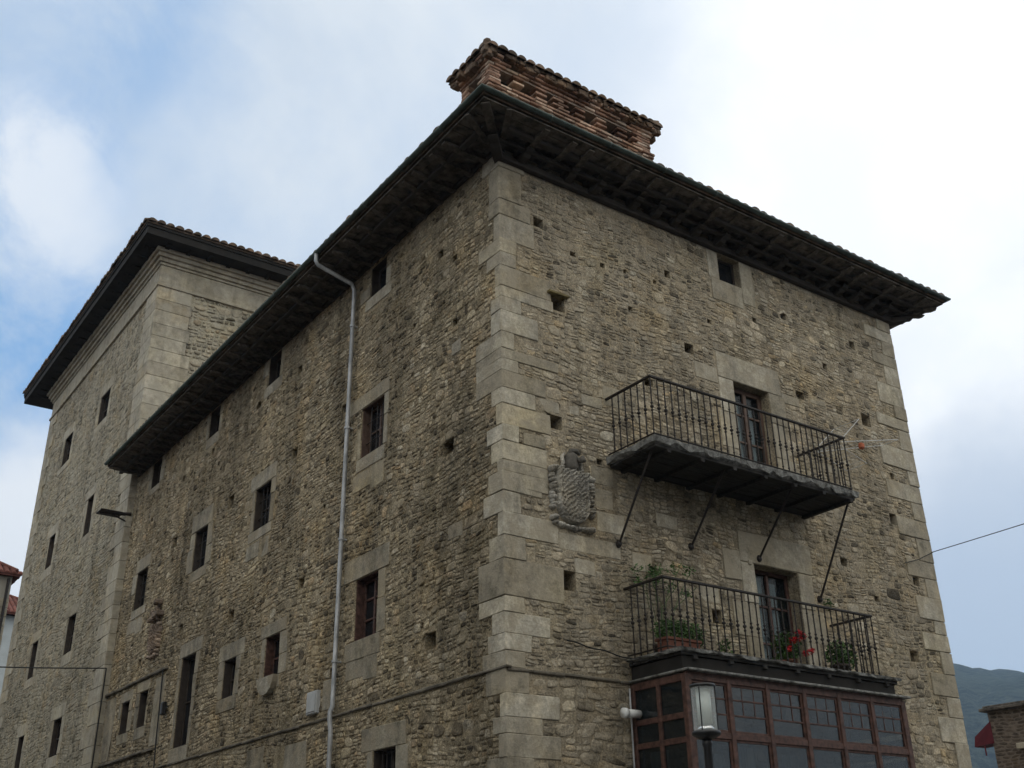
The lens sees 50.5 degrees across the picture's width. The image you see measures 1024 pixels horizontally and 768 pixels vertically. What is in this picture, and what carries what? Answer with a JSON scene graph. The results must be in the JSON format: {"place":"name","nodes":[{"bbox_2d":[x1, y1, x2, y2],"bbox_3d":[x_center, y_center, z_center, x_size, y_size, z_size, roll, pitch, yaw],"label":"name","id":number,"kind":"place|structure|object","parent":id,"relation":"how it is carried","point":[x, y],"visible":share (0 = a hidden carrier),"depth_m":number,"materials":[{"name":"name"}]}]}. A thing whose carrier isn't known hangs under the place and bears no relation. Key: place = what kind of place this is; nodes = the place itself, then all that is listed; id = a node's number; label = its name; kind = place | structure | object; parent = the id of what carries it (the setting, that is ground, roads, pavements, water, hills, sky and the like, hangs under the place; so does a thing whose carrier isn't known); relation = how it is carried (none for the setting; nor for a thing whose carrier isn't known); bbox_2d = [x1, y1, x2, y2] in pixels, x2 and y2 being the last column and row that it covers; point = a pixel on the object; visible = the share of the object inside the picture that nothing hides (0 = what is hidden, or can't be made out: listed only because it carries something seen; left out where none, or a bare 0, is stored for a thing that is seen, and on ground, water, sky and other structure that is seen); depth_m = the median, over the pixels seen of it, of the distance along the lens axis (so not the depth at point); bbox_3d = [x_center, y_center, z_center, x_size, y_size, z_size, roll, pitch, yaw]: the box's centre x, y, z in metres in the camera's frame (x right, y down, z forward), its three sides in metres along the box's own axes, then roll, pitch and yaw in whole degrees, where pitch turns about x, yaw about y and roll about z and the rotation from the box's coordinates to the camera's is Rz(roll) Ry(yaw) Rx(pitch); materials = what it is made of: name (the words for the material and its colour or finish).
{"place":"outdoors","nodes":[
{"label":"outdoors","id":0,"kind":"place"},
{"bbox_2d":[0,594,17,695],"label":"red roofed house","id":1,"kind":"structure","parent":0,"point":[8,625],"depth_m":59.49,"materials":[{"name":"grey paint"}]},
{"bbox_2d":[0,561,22,646],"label":"white house","id":2,"kind":"structure","parent":0,"point":[10,575],"depth_m":44.66,"materials":[{"name":"paint"}]},
{"bbox_2d":[0,0,1023,672],"label":"sky","id":3,"kind":"structure","parent":0,"point":[890,133],"materials":[{"name":"white"}]},
{"bbox_2d":[716,638,734,653],"bbox_3d":[2.912,3.654,14.699,0.285,0.411,0.263,16,-30,-32],"label":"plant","id":4,"kind":"object","parent":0,"point":[722,646],"visible":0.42,"depth_m":14.72,"materials":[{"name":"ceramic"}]},
{"bbox_2d":[953,663,1023,767],"bbox_3d":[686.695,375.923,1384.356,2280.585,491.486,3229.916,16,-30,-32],"label":"hill","id":5,"kind":"structure","parent":0,"point":[979,688],"depth_m":902.23,"materials":[{"name":"green plant"}]},
{"label":"ground","id":6,"kind":"structure","parent":0,"visible":0},
{"bbox_2d":[0,217,300,767],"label":"stone tower","id":7,"kind":"structure","parent":6,"relation":"on","point":[166,312],"depth_m":31.13,"materials":[{"name":"beige stone"}]},
{"bbox_2d":[14,722,27,767],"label":"window","id":8,"kind":"structure","parent":7,"relation":"in","point":[20,743],"depth_m":31.18,"materials":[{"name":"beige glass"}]},
{"bbox_2d":[23,627,42,690],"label":"window","id":9,"kind":"structure","parent":7,"relation":"in","point":[34,648],"depth_m":32.45,"materials":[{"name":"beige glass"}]},
{"bbox_2d":[40,520,59,582],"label":"window","id":10,"kind":"structure","parent":7,"relation":"in","point":[53,532],"depth_m":33.96,"materials":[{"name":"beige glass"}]},
{"bbox_2d":[0,666,106,767],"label":"overhead cable","id":11,"kind":"object","parent":7,"relation":"attached to","point":[101,695],"visible":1,"depth_m":25.58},
{"bbox_2d":[45,702,66,767],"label":"window","id":12,"kind":"structure","parent":7,"relation":"in","point":[59,711],"depth_m":28.32,"materials":[{"name":"beige stone"}]},
{"bbox_2d":[57,422,74,476],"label":"window","id":13,"kind":"structure","parent":7,"relation":"in","point":[68,445],"depth_m":35.67,"materials":[{"name":"beige stone"}]},
{"bbox_2d":[60,601,79,666],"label":"window","id":14,"kind":"structure","parent":7,"relation":"in","point":[66,658],"depth_m":29.64,"materials":[{"name":"beige stone"}]},
{"bbox_2d":[80,483,97,545],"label":"window","id":15,"kind":"structure","parent":7,"relation":"in","point":[91,495],"depth_m":31.02,"materials":[{"name":"beige stone"}]},
{"bbox_2d":[93,374,114,434],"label":"window","id":16,"kind":"structure","parent":7,"relation":"in","point":[105,403],"depth_m":32.75,"materials":[{"name":"beige stone"}]},
{"bbox_2d":[95,38,971,767],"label":"stone house","id":17,"kind":"structure","parent":6,"relation":"on","point":[471,410],"depth_m":16.53,"materials":[{"name":"beige stone"}]},
{"bbox_2d":[116,689,133,745],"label":"window","id":18,"kind":"structure","parent":17,"relation":"in","point":[125,724],"depth_m":24.38,"materials":[{"name":"beige stone"}]},
{"bbox_2d":[126,551,151,635],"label":"window","id":19,"kind":"structure","parent":17,"relation":"in","point":[134,626],"depth_m":25.73,"materials":[{"name":"beige stone"}]},
{"bbox_2d":[133,678,150,740],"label":"window","id":20,"kind":"structure","parent":17,"relation":"in","point":[138,733],"depth_m":23.56,"materials":[{"name":"beige stone"}]},
{"bbox_2d":[148,455,165,496],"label":"window","id":21,"kind":"structure","parent":17,"relation":"in","point":[158,474],"depth_m":26.95,"materials":[{"name":"beige stone"}]},
{"bbox_2d":[167,634,203,763],"bbox_3d":[-6.221,6.262,21.464,0.529,2.338,1.289,16,-30,-32],"label":"window","id":22,"kind":"structure","parent":17,"relation":"in","point":[184,711],"depth_m":21.57,"materials":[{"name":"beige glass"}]},
{"bbox_2d":[185,502,214,583],"bbox_3d":[-6.346,3.426,22.924,0.528,1.522,1.424,16,-30,-32],"label":"window","id":23,"kind":"structure","parent":17,"relation":"in","point":[203,548],"depth_m":22.95,"materials":[{"name":"beige stone"}]},
{"bbox_2d":[205,402,223,449],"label":"window","id":24,"kind":"structure","parent":17,"relation":"in","point":[216,419],"depth_m":24.14,"materials":[{"name":"beige stone"}]},
{"bbox_2d":[215,636,245,714],"bbox_3d":[-4.943,5.379,19.883,0.530,1.237,1.208,16,-30,-32],"label":"window","id":25,"kind":"structure","parent":17,"relation":"in","point":[230,651],"depth_m":19.92,"materials":[{"name":"beige stone"}]},
{"bbox_2d":[244,762,265,767],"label":"window","id":26,"kind":"structure","parent":17,"relation":"in","point":[262,765],"depth_m":17.77,"materials":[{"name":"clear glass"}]},
{"bbox_2d":[245,460,277,562],"bbox_3d":[-4.516,2.498,20.507,0.529,1.791,1.237,16,-30,-32],"label":"window","id":27,"kind":"structure","parent":17,"relation":"in","point":[260,524],"depth_m":20.54,"materials":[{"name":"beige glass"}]},
{"bbox_2d":[256,615,287,695],"bbox_3d":[-3.895,4.689,18.497,0.607,1.243,1.147,16,-30,-32],"label":"window","id":28,"kind":"structure","parent":17,"relation":"in","point":[275,663],"depth_m":18.52,"materials":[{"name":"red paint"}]},
{"bbox_2d":[263,345,285,398],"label":"window","id":29,"kind":"structure","parent":17,"relation":"in","point":[276,366],"depth_m":21.81,"materials":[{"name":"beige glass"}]},
{"bbox_2d":[344,541,389,681],"bbox_3d":[-1.980,3.475,16.154,0.527,1.913,1.421,16,-30,-32],"label":"window","id":30,"kind":"structure","parent":17,"relation":"in","point":[360,656],"depth_m":16.08,"materials":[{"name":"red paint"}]},
{"bbox_2d":[350,377,389,494],"bbox_3d":[-2.104,0.956,17.470,0.525,1.742,1.341,16,-30,-32],"label":"window","id":31,"kind":"structure","parent":17,"relation":"in","point":[375,424],"depth_m":17.38,"materials":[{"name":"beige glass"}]},
{"bbox_2d":[361,257,391,312],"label":"window","id":32,"kind":"structure","parent":17,"relation":"in","point":[381,283],"depth_m":18.65,"materials":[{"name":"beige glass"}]},
{"bbox_2d":[361,720,407,767],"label":"window","id":33,"kind":"structure","parent":17,"relation":"in","point":[389,735],"depth_m":14.70,"materials":[{"name":"beige stone"}]},
{"bbox_2d":[647,564,656,577],"bbox_3d":[1.892,2.526,14.644,0.139,0.194,0.146,-5,-26,8],"label":"wall weed","id":34,"kind":"object","parent":17,"relation":"attached to","point":[650,570],"depth_m":14.64,"materials":[{"name":"green plant"}]},
{"bbox_2d":[628,562,695,652],"bbox_3d":[2.072,2.973,14.337,1.178,1.359,0.345,16,-30,-32],"label":"climbing plant","id":35,"kind":"object","parent":17,"relation":"on","point":[658,581],"visible":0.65,"depth_m":14.47,"materials":[{"name":"green plant"}]},
{"bbox_2d":[650,617,705,651],"bbox_3d":[2.167,3.262,13.956,0.980,0.508,0.432,16,-30,-32],"label":"planter","id":36,"kind":"object","parent":17,"relation":"on","point":[678,637],"visible":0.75,"depth_m":13.81,"materials":[{"name":"ceramic"}]},
{"bbox_2d":[705,248,755,308],"bbox_3d":[3.543,-1.627,18.412,1.085,0.943,0.524,16,-30,-32],"label":"window","id":37,"kind":"structure","parent":17,"relation":"in","point":[724,289],"depth_m":18.21,"materials":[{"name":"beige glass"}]},
{"bbox_2d":[694,350,799,471],"bbox_3d":[3.683,0.765,17.349,2.389,2.341,0.531,16,-30,-32],"label":"balcony door","id":38,"kind":"structure","parent":17,"relation":"in","point":[729,367],"depth_m":17.39,"materials":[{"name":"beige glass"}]},
{"bbox_2d":[722,531,827,666],"bbox_3d":[3.770,3.364,16.137,2.098,2.122,0.547,16,-30,-32],"label":"balcony door","id":39,"kind":"structure","parent":17,"relation":"in","point":[779,554],"depth_m":16.18,"materials":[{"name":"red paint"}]},
{"bbox_2d":[770,630,814,662],"bbox_3d":[3.837,3.667,14.927,0.582,0.552,0.441,16,-30,-32],"label":"geranium pot","id":40,"kind":"object","parent":17,"relation":"on","point":[789,646],"visible":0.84,"depth_m":14.89,"materials":[{"name":"ceramic"}]},
{"bbox_2d":[823,597,833,610],"bbox_3d":[4.827,3.357,16.549,0.184,0.219,0.138,16,-30,-32],"label":"wall weed","id":41,"kind":"object","parent":17,"relation":"attached to","point":[830,603],"depth_m":16.53,"materials":[{"name":"green plant"}]},
{"bbox_2d":[825,640,857,670],"bbox_3d":[4.743,3.958,15.617,0.638,0.588,0.394,16,-30,-32],"label":"leafy plant","id":42,"kind":"object","parent":17,"relation":"on","point":[839,656],"visible":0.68,"depth_m":15.55,"materials":[{"name":"green plant"}]},
{"bbox_2d":[815,419,897,470],"bbox_3d":[5.633,1.036,17.598,1.618,0.731,0.522,16,-30,-32],"label":"drying rack","id":43,"kind":"object","parent":17,"relation":"attached to","point":[861,446],"visible":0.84,"depth_m":17.35,"materials":[{"name":"white metal"}]},
{"bbox_2d":[933,524,1022,551],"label":"overhead cable","id":44,"kind":"object","parent":17,"relation":"attached to","point":[979,537],"visible":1,"depth_m":17.65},
{"bbox_2d":[689,682,720,767],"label":"street lamp","id":45,"kind":"object","parent":6,"relation":"on","point":[706,732],"visible":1,"depth_m":9.90,"materials":[{"name":"white paint"}]},
{"bbox_2d":[975,700,1023,767],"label":"brick building","id":46,"kind":"structure","parent":6,"relation":"on","point":[1001,732],"depth_m":29.41,"materials":[{"name":"brick"}]}
]}

